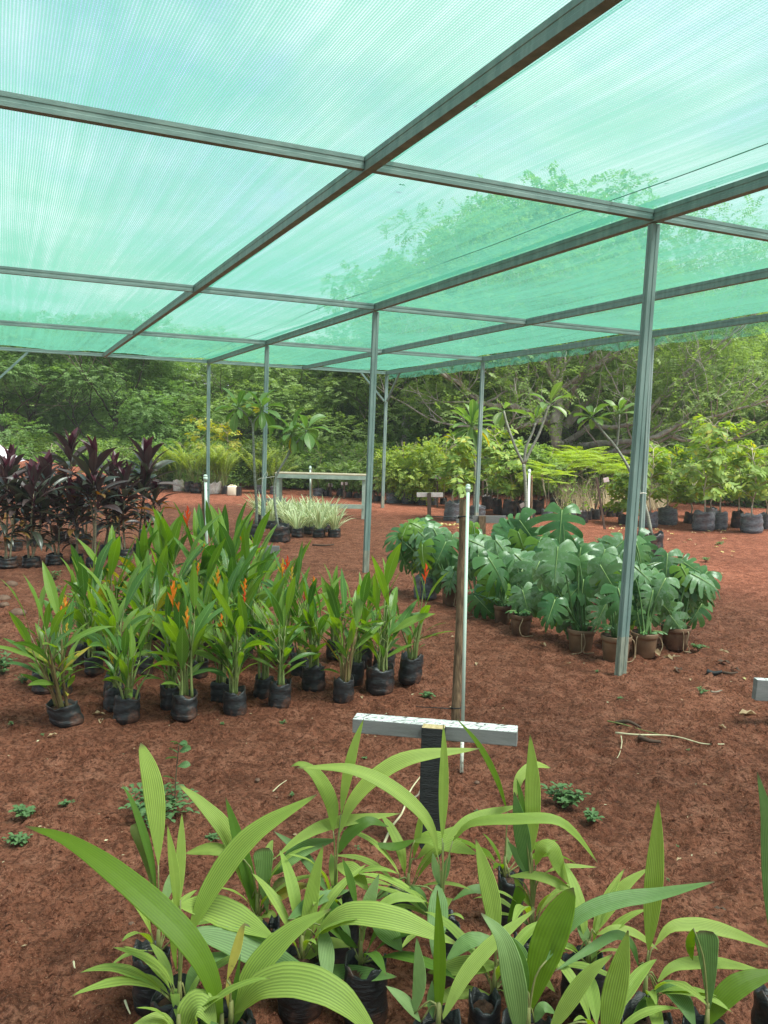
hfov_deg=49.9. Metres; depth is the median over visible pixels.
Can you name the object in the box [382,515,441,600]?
potted monstera
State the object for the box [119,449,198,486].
shrub
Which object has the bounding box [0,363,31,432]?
forest tree
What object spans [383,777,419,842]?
twig
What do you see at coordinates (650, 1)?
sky
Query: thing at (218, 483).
potted areca palm
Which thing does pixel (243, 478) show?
undergrowth
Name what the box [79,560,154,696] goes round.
potted heliconia
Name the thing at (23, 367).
forest tree
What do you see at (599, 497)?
sign board
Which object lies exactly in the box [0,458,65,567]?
potted cordyline
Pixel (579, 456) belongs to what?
potted feathery tree
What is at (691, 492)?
potted sapling
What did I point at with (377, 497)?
potted sapling
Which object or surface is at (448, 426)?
forest tree
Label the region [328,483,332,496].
sign board
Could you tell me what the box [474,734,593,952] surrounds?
potted palm seedling
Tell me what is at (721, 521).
potted sapling
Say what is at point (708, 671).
bark strip
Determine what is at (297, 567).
potted heliconia
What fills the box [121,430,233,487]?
shrub
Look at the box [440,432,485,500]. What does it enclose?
potted sapling
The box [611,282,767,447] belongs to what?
forest tree
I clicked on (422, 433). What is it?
forest tree
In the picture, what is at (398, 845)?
potted palm seedling
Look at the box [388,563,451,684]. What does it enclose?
potted heliconia
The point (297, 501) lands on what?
potted striped plant
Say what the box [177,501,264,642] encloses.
potted heliconia
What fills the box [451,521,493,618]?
potted monstera
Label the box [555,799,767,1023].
potted palm seedling
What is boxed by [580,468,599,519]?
potted sapling
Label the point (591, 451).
potted feathery tree
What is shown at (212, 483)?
potted areca palm
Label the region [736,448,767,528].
potted sapling
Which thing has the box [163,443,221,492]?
potted areca palm
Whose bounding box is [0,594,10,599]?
stone
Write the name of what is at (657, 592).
potted monstera
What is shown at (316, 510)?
potted striped plant
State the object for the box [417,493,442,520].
sign board
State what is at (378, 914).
potted palm seedling
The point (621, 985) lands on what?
potted palm seedling
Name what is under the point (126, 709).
potted heliconia
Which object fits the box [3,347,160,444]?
forest tree
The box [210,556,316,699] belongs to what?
potted heliconia
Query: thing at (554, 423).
old spreading tree
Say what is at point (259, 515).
potted striped plant
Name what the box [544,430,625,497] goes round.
shrub
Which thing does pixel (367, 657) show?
potted heliconia
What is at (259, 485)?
potted areca palm
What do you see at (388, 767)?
potted palm seedling
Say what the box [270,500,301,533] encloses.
potted striped plant
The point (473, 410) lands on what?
potted plumeria
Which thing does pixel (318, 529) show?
potted striped plant
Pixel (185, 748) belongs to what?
weed
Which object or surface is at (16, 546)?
potted cordyline
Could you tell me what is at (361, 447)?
shrub
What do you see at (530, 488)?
water standpipe
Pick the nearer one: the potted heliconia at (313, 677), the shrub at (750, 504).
the potted heliconia at (313, 677)
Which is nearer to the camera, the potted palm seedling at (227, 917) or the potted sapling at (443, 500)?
the potted palm seedling at (227, 917)
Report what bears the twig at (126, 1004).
on the ground at (738, 560)
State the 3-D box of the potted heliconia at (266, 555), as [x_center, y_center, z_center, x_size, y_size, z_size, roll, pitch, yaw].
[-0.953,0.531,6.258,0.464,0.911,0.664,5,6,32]
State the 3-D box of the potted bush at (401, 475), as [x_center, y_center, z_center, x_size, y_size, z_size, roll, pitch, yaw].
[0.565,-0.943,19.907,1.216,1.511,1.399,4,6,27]
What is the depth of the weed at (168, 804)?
3.27 m
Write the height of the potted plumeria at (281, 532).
1.976 m
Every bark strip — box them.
[615,719,640,728]
[637,734,660,742]
[706,669,722,675]
[723,671,737,674]
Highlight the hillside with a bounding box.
[4,294,757,439]
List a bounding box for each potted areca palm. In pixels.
[136,442,176,486]
[153,451,181,489]
[154,446,195,490]
[161,440,219,491]
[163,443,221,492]
[186,440,230,493]
[196,446,236,493]
[200,447,242,493]
[203,451,237,485]
[231,442,279,493]
[255,446,298,493]
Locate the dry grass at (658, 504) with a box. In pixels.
[546,478,669,512]
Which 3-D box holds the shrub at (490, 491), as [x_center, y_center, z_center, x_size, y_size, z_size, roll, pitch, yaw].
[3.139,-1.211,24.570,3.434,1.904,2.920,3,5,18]
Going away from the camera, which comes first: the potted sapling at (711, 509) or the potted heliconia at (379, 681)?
the potted heliconia at (379, 681)
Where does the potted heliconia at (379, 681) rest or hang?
on the ground at (738, 560)
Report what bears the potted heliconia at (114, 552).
on the ground at (738, 560)
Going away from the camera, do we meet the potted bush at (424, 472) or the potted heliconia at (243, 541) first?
the potted heliconia at (243, 541)
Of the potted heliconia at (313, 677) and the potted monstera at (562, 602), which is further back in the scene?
the potted monstera at (562, 602)
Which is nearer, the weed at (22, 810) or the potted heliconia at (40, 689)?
the weed at (22, 810)
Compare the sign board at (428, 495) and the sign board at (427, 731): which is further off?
the sign board at (428, 495)
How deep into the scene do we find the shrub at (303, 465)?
24.32 m
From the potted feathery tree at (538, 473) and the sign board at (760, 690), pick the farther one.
the potted feathery tree at (538, 473)
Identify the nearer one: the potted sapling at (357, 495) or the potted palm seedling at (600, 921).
the potted palm seedling at (600, 921)
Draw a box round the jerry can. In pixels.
[227,485,236,495]
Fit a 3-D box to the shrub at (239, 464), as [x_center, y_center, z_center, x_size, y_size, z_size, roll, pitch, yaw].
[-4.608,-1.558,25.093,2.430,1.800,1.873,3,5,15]
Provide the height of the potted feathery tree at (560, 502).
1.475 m
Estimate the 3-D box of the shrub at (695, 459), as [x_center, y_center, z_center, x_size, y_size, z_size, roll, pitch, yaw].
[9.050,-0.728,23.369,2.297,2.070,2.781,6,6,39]
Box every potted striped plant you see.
[243,493,271,521]
[249,496,277,513]
[250,499,287,528]
[266,495,296,521]
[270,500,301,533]
[273,504,320,537]
[277,497,303,522]
[282,495,307,508]
[289,499,321,534]
[290,494,320,508]
[291,497,316,524]
[295,501,341,525]
[302,495,338,509]
[304,503,341,537]
[313,496,347,517]
[314,499,340,531]
[321,504,352,537]
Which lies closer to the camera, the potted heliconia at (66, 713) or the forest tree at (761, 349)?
the potted heliconia at (66, 713)
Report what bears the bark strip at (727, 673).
on the ground at (738, 560)
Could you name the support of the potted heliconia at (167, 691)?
on the ground at (738, 560)
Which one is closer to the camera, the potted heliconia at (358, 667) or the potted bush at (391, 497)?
the potted heliconia at (358, 667)
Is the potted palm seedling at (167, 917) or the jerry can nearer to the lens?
the potted palm seedling at (167, 917)
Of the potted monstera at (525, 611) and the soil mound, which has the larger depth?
the soil mound
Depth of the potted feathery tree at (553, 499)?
18.48 m
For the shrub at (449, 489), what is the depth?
24.27 m
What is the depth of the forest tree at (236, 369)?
26.66 m
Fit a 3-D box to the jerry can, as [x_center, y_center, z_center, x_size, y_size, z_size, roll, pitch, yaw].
[-3.868,-0.557,21.064,0.236,0.286,0.175,1,5,0]
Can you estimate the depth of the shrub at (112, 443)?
23.17 m
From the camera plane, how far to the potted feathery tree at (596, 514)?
17.04 m
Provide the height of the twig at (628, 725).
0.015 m
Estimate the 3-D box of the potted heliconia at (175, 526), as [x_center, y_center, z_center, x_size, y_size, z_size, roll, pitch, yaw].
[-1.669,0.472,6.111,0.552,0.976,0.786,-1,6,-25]
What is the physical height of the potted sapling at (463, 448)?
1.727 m
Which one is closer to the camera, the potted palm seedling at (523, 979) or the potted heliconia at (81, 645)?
the potted palm seedling at (523, 979)
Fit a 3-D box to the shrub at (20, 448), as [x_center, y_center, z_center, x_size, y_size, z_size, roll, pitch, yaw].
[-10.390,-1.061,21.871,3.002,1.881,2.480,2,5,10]
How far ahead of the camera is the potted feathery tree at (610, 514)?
17.61 m
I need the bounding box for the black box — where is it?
[237,486,241,495]
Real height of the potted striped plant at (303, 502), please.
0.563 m
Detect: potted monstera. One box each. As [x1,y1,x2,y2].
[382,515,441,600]
[412,522,458,606]
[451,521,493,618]
[467,535,522,624]
[484,507,539,571]
[502,548,549,636]
[523,502,597,572]
[530,537,596,654]
[585,542,645,662]
[598,528,662,593]
[621,536,679,658]
[650,547,721,652]
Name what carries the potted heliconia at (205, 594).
on the ground at (738, 560)
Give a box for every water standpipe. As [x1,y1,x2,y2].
[194,475,207,543]
[309,466,312,500]
[416,484,472,772]
[527,469,532,527]
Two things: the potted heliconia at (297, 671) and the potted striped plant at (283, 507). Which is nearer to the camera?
the potted heliconia at (297, 671)
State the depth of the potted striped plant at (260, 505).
14.30 m
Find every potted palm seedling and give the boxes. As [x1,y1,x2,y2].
[25,826,242,1023]
[72,794,316,1018]
[113,743,208,1016]
[134,975,269,1023]
[178,784,400,938]
[217,908,372,1023]
[252,845,454,1023]
[274,719,479,963]
[297,724,597,988]
[327,817,475,949]
[329,859,454,1023]
[386,890,535,1023]
[423,839,569,1023]
[452,718,575,933]
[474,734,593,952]
[481,881,714,1023]
[527,862,657,1020]
[551,930,678,1023]
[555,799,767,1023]
[681,928,767,1023]
[751,772,767,1023]
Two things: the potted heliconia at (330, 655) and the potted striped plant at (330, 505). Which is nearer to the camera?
the potted heliconia at (330, 655)
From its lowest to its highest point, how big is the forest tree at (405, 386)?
7.936 m
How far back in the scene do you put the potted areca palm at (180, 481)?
22.20 m
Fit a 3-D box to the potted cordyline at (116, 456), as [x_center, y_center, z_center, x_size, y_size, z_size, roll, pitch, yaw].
[-3.572,-0.181,11.073,0.784,1.299,0.616,-1,6,-25]
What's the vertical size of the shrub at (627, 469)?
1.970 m
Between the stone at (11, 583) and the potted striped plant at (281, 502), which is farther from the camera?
the potted striped plant at (281, 502)
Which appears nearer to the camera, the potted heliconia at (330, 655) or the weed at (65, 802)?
the weed at (65, 802)
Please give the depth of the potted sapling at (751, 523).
14.99 m
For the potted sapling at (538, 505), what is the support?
on the ground at (738, 560)
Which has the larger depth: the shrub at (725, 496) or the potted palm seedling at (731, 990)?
the shrub at (725, 496)
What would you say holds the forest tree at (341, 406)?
on the ground at (738, 560)
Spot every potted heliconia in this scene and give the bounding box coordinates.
[0,561,113,727]
[26,582,69,694]
[43,609,88,695]
[45,557,108,664]
[46,538,134,675]
[60,562,122,649]
[68,525,161,660]
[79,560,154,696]
[92,615,147,711]
[101,615,157,724]
[102,506,183,652]
[109,538,186,676]
[117,511,192,640]
[119,506,223,656]
[142,560,234,720]
[144,579,213,710]
[147,538,245,678]
[173,501,222,649]
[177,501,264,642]
[185,506,284,660]
[189,559,261,702]
[195,573,286,715]
[200,509,289,658]
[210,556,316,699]
[239,523,293,636]
[241,573,318,708]
[252,539,325,663]
[268,567,329,677]
[277,556,342,692]
[316,568,385,703]
[317,564,352,660]
[332,572,386,686]
[341,573,380,668]
[342,542,435,695]
[370,582,400,666]
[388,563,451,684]
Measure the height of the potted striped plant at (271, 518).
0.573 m
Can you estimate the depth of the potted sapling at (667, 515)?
16.21 m
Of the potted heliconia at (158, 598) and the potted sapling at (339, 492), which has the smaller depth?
the potted heliconia at (158, 598)
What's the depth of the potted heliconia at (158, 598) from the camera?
5.20 m
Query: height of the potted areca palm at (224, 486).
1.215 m
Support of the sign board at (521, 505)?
on the ground at (738, 560)
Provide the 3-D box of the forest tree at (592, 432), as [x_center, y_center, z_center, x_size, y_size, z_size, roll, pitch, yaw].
[9.107,-4.124,28.666,8.458,7.096,8.342,4,5,23]
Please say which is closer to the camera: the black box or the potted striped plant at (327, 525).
the potted striped plant at (327, 525)
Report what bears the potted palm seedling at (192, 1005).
on the ground at (738, 560)
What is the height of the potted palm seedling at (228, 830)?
0.511 m
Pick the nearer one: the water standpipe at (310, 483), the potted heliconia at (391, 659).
the potted heliconia at (391, 659)
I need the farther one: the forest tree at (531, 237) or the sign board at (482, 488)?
the forest tree at (531, 237)
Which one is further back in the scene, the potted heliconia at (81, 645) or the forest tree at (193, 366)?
the forest tree at (193, 366)
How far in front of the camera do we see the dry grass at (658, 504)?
18.91 m
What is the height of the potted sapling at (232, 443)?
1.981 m
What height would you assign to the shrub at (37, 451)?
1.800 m
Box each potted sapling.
[182,416,223,482]
[204,421,241,485]
[312,458,342,495]
[313,447,332,495]
[330,460,363,497]
[331,439,354,495]
[353,456,365,497]
[356,451,396,500]
[428,446,460,504]
[430,432,482,520]
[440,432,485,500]
[463,424,506,509]
[473,426,523,514]
[482,430,498,508]
[483,451,535,515]
[498,436,538,512]
[499,447,551,512]
[526,442,570,514]
[552,479,572,513]
[556,460,591,514]
[569,463,599,522]
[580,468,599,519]
[594,451,609,514]
[599,470,648,524]
[611,469,628,516]
[622,444,684,527]
[649,440,700,524]
[662,457,722,523]
[674,413,742,531]
[692,420,756,529]
[694,448,741,511]
[716,442,761,527]
[722,443,767,533]
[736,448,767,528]
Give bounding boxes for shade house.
[0,0,767,675]
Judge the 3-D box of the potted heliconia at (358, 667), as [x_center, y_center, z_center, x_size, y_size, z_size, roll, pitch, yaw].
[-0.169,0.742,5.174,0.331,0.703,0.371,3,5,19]
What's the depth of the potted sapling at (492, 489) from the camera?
18.88 m
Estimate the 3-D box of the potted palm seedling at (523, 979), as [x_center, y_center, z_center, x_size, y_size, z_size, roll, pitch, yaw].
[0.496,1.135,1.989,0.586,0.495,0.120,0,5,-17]
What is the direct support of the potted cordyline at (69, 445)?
on the ground at (738, 560)
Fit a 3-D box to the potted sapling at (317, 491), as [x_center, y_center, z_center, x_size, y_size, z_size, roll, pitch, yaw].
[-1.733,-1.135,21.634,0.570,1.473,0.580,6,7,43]
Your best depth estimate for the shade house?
5.29 m
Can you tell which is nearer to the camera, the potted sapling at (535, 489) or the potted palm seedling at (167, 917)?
the potted palm seedling at (167, 917)
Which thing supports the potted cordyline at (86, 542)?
on the ground at (738, 560)
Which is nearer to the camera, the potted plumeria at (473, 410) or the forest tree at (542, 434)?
the potted plumeria at (473, 410)
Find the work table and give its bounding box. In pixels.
[275,472,365,518]
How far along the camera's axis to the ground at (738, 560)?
3.92 m
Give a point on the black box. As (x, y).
(239, 490)
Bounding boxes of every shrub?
[0,425,81,466]
[0,437,45,461]
[34,431,122,460]
[42,433,139,481]
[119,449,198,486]
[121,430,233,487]
[191,433,261,486]
[232,426,304,489]
[272,447,344,488]
[289,443,361,490]
[333,439,400,491]
[354,449,457,493]
[431,440,521,494]
[532,455,571,494]
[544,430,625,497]
[593,454,661,496]
[647,442,708,501]
[658,453,738,503]
[716,440,767,507]
[722,459,767,507]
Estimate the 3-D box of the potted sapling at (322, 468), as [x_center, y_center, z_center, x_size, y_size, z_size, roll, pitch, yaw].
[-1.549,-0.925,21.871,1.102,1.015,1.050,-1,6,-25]
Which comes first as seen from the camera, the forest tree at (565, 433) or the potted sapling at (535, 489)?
the potted sapling at (535, 489)
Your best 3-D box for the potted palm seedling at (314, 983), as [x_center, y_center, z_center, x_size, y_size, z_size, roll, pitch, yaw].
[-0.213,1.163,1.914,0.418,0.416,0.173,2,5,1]
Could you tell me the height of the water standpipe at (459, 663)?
1.400 m
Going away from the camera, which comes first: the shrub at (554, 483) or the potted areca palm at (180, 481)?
the potted areca palm at (180, 481)
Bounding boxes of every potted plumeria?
[214,387,284,539]
[268,407,329,542]
[450,399,498,515]
[485,381,571,520]
[573,397,663,556]
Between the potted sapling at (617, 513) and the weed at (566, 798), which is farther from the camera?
the potted sapling at (617, 513)
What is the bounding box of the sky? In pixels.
[0,0,767,385]
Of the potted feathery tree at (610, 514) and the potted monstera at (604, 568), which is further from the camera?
the potted feathery tree at (610, 514)
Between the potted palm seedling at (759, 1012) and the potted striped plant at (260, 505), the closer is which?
the potted palm seedling at (759, 1012)
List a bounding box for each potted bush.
[373,446,420,503]
[377,442,432,503]
[378,448,416,502]
[393,460,450,504]
[397,448,440,502]
[409,436,460,504]
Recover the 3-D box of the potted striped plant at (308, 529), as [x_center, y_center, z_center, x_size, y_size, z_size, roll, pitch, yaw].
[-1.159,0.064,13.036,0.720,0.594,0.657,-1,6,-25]
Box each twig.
[124,999,130,1013]
[312,544,333,545]
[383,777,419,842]
[607,720,656,733]
[615,732,723,744]
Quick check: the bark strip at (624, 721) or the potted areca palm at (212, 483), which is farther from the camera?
the potted areca palm at (212, 483)
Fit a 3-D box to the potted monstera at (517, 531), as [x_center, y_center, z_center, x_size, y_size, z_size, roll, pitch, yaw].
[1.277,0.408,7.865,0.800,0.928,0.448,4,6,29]
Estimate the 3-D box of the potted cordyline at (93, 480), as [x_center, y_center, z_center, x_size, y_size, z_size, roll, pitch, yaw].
[-3.342,-0.127,9.408,0.837,1.524,0.813,-1,6,-25]
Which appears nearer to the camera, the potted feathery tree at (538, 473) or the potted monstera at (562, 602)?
the potted monstera at (562, 602)
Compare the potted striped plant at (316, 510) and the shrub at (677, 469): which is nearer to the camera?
the potted striped plant at (316, 510)
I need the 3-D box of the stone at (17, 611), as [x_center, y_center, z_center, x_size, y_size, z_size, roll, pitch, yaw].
[-3.057,0.847,6.893,0.137,0.094,0.101,-1,6,-25]
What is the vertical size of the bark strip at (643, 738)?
0.030 m
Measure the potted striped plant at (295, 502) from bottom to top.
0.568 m
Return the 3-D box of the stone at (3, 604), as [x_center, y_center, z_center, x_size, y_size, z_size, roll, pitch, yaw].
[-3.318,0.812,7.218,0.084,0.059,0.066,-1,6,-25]
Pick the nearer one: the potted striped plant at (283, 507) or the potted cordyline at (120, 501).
the potted cordyline at (120, 501)
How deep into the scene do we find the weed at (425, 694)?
4.95 m
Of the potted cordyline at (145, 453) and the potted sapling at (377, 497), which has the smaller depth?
the potted cordyline at (145, 453)
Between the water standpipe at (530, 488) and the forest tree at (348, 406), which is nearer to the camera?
the water standpipe at (530, 488)
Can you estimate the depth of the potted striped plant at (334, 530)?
12.67 m
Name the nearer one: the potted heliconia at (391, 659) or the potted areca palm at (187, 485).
the potted heliconia at (391, 659)
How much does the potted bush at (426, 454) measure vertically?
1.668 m
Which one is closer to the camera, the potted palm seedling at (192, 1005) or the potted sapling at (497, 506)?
the potted palm seedling at (192, 1005)
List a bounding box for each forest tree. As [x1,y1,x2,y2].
[0,310,132,445]
[0,327,124,456]
[0,328,64,443]
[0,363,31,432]
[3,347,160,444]
[21,311,216,464]
[75,327,251,429]
[78,350,270,480]
[118,343,362,482]
[186,359,299,450]
[224,336,399,456]
[242,353,460,484]
[242,355,411,448]
[307,338,446,449]
[314,259,471,446]
[322,339,510,458]
[378,206,537,445]
[422,170,622,448]
[427,350,582,457]
[459,330,704,491]
[463,162,688,487]
[514,319,695,443]
[546,299,762,457]
[573,293,759,449]
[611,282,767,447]
[612,335,767,460]
[670,327,767,460]
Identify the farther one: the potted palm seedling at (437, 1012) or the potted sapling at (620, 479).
the potted sapling at (620, 479)
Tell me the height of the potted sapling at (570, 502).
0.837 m
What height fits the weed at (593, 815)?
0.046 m
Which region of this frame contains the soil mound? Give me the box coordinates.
[0,460,149,505]
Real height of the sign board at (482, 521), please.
0.509 m
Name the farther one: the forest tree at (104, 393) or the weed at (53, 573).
the forest tree at (104, 393)
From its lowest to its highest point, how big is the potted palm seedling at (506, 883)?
0.659 m
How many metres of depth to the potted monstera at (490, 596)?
7.07 m
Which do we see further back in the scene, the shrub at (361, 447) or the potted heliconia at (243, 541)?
the shrub at (361, 447)
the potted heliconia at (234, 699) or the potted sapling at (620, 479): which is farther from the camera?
the potted sapling at (620, 479)
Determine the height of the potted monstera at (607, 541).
0.761 m
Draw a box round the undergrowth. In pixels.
[58,462,767,505]
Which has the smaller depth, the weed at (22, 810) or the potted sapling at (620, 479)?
the weed at (22, 810)
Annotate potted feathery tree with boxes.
[515,459,576,514]
[535,450,579,512]
[538,447,586,507]
[552,445,604,503]
[554,448,619,509]
[558,453,629,519]
[583,453,629,516]
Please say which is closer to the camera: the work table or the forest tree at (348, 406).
the work table
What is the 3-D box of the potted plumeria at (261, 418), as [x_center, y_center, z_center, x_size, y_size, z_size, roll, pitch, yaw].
[-2.016,-0.722,12.345,0.965,2.250,0.734,2,5,7]
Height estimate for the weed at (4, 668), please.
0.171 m
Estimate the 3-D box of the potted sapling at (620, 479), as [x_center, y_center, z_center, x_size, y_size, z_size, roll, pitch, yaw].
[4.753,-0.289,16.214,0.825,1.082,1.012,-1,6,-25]
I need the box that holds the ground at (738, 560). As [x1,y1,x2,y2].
[0,472,767,1023]
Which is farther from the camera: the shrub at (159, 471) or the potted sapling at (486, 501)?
the shrub at (159, 471)
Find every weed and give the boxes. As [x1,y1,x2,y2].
[0,650,17,674]
[2,831,32,845]
[8,804,35,818]
[15,673,28,683]
[51,570,61,579]
[59,799,74,806]
[118,782,199,827]
[163,740,190,815]
[205,833,219,841]
[419,691,435,697]
[540,781,590,808]
[583,807,604,821]
[691,643,708,651]
[696,686,708,692]
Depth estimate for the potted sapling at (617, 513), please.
17.67 m
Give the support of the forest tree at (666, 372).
on the ground at (738, 560)
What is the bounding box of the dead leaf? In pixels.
[739,709,755,714]
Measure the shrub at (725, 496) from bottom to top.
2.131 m
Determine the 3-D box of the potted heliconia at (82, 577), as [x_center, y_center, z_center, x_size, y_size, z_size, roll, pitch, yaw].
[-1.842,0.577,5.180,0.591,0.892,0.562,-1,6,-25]
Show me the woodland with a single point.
(428, 390)
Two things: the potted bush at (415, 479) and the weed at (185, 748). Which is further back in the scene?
the potted bush at (415, 479)
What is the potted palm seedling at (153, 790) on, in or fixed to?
on the ground at (738, 560)
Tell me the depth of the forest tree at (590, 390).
24.78 m
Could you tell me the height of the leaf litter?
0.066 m
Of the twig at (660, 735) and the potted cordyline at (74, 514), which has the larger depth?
the potted cordyline at (74, 514)
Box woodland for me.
[0,241,767,448]
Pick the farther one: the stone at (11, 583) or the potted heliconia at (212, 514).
the stone at (11, 583)
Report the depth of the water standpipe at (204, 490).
8.17 m
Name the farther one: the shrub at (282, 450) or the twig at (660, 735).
the shrub at (282, 450)
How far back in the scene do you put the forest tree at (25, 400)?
32.28 m
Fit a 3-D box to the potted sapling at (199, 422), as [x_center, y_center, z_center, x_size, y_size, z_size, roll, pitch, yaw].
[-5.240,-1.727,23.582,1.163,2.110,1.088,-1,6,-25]
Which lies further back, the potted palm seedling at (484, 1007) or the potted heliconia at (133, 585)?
the potted heliconia at (133, 585)
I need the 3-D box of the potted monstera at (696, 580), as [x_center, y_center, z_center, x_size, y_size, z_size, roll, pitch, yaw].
[2.336,0.653,6.437,0.530,0.744,0.697,4,5,23]
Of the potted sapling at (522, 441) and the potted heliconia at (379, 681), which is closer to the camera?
the potted heliconia at (379, 681)
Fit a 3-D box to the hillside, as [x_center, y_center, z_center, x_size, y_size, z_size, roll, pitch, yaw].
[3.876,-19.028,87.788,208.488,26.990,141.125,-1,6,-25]
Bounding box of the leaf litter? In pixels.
[2,569,764,966]
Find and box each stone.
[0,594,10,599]
[0,602,9,607]
[5,581,17,586]
[10,608,26,615]
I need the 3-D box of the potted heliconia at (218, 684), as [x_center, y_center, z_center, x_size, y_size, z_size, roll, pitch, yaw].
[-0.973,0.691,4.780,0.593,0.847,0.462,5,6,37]
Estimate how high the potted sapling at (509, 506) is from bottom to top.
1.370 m
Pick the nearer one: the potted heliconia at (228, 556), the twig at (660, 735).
the twig at (660, 735)
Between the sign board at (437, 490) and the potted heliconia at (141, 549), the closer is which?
the potted heliconia at (141, 549)
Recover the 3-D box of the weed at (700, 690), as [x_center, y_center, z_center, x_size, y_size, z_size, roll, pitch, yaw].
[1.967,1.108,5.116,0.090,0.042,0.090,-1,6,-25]
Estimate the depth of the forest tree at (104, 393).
30.29 m
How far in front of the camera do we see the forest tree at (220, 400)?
33.18 m
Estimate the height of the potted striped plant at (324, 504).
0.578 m
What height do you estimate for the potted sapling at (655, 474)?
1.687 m
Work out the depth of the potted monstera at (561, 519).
7.36 m
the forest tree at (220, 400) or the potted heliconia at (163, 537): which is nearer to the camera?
the potted heliconia at (163, 537)
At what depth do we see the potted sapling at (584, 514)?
16.20 m
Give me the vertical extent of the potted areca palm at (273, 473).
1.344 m
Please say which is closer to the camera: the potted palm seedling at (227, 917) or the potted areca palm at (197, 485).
the potted palm seedling at (227, 917)
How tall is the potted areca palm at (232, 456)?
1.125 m
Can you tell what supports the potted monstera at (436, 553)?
on the ground at (738, 560)
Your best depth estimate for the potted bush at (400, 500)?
20.08 m
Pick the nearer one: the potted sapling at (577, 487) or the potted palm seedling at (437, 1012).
the potted palm seedling at (437, 1012)
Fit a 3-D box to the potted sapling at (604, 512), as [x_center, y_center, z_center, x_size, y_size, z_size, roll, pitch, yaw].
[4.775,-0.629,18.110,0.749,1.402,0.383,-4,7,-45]
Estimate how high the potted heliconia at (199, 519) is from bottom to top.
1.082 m
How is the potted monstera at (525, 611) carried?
on the ground at (738, 560)
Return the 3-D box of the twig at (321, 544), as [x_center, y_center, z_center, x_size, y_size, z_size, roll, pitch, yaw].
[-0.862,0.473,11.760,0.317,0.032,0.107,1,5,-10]
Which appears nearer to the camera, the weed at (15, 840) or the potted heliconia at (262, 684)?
the weed at (15, 840)
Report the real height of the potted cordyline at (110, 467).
1.268 m
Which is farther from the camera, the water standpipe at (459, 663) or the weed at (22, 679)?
the weed at (22, 679)
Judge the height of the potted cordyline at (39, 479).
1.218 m
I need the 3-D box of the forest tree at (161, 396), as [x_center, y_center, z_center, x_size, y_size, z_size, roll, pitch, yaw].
[-8.309,-3.510,26.357,6.181,5.826,7.092,-2,6,-37]
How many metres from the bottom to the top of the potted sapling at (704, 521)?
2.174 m
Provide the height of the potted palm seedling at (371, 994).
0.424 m
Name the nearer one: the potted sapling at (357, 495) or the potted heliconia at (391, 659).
the potted heliconia at (391, 659)
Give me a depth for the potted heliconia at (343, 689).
4.83 m
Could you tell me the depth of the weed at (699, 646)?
6.16 m
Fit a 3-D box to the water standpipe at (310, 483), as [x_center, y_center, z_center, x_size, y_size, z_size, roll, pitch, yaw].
[-1.431,-0.375,16.266,0.095,1.052,0.523,1,5,-10]
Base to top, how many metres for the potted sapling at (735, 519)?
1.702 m
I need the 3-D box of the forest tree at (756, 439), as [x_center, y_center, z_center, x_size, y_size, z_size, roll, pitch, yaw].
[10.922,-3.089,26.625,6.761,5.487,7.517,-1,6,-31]
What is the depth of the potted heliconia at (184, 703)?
4.44 m
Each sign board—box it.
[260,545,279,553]
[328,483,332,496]
[341,482,347,498]
[352,713,517,856]
[373,477,376,501]
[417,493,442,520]
[435,475,440,507]
[456,516,505,534]
[481,479,485,502]
[517,502,523,512]
[595,477,608,528]
[752,677,767,700]
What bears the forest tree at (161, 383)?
on the ground at (738, 560)
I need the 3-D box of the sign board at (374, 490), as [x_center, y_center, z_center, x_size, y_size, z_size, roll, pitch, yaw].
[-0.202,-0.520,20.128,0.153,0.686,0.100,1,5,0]
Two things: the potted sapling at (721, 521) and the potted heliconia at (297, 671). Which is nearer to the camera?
the potted heliconia at (297, 671)
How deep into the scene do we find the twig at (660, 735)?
4.35 m
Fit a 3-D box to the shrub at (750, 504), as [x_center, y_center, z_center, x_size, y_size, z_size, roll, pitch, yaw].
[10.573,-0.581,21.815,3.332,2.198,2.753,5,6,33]
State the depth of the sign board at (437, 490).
19.09 m
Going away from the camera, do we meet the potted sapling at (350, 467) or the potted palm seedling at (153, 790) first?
the potted palm seedling at (153, 790)
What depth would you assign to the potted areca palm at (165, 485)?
22.62 m
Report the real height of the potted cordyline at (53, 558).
1.310 m
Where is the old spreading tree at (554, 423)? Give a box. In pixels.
[304,174,767,481]
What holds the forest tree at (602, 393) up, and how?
on the ground at (738, 560)
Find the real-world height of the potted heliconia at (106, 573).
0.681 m
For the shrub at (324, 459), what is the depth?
24.55 m
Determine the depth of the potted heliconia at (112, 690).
4.54 m
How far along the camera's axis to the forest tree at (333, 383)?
26.06 m
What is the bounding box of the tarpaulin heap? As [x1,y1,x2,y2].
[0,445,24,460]
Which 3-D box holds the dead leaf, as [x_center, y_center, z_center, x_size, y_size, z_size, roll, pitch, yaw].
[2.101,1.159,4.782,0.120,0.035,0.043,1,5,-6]
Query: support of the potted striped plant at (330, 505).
on the ground at (738, 560)
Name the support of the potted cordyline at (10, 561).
on the ground at (738, 560)
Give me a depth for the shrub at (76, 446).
23.95 m
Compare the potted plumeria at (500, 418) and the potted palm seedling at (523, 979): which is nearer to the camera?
the potted palm seedling at (523, 979)
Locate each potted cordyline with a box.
[0,444,28,551]
[0,454,44,567]
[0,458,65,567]
[20,456,62,546]
[23,449,78,564]
[41,427,101,540]
[46,475,101,563]
[53,434,128,567]
[55,474,103,544]
[89,455,133,552]
[92,462,153,557]
[96,451,147,545]
[115,436,183,553]

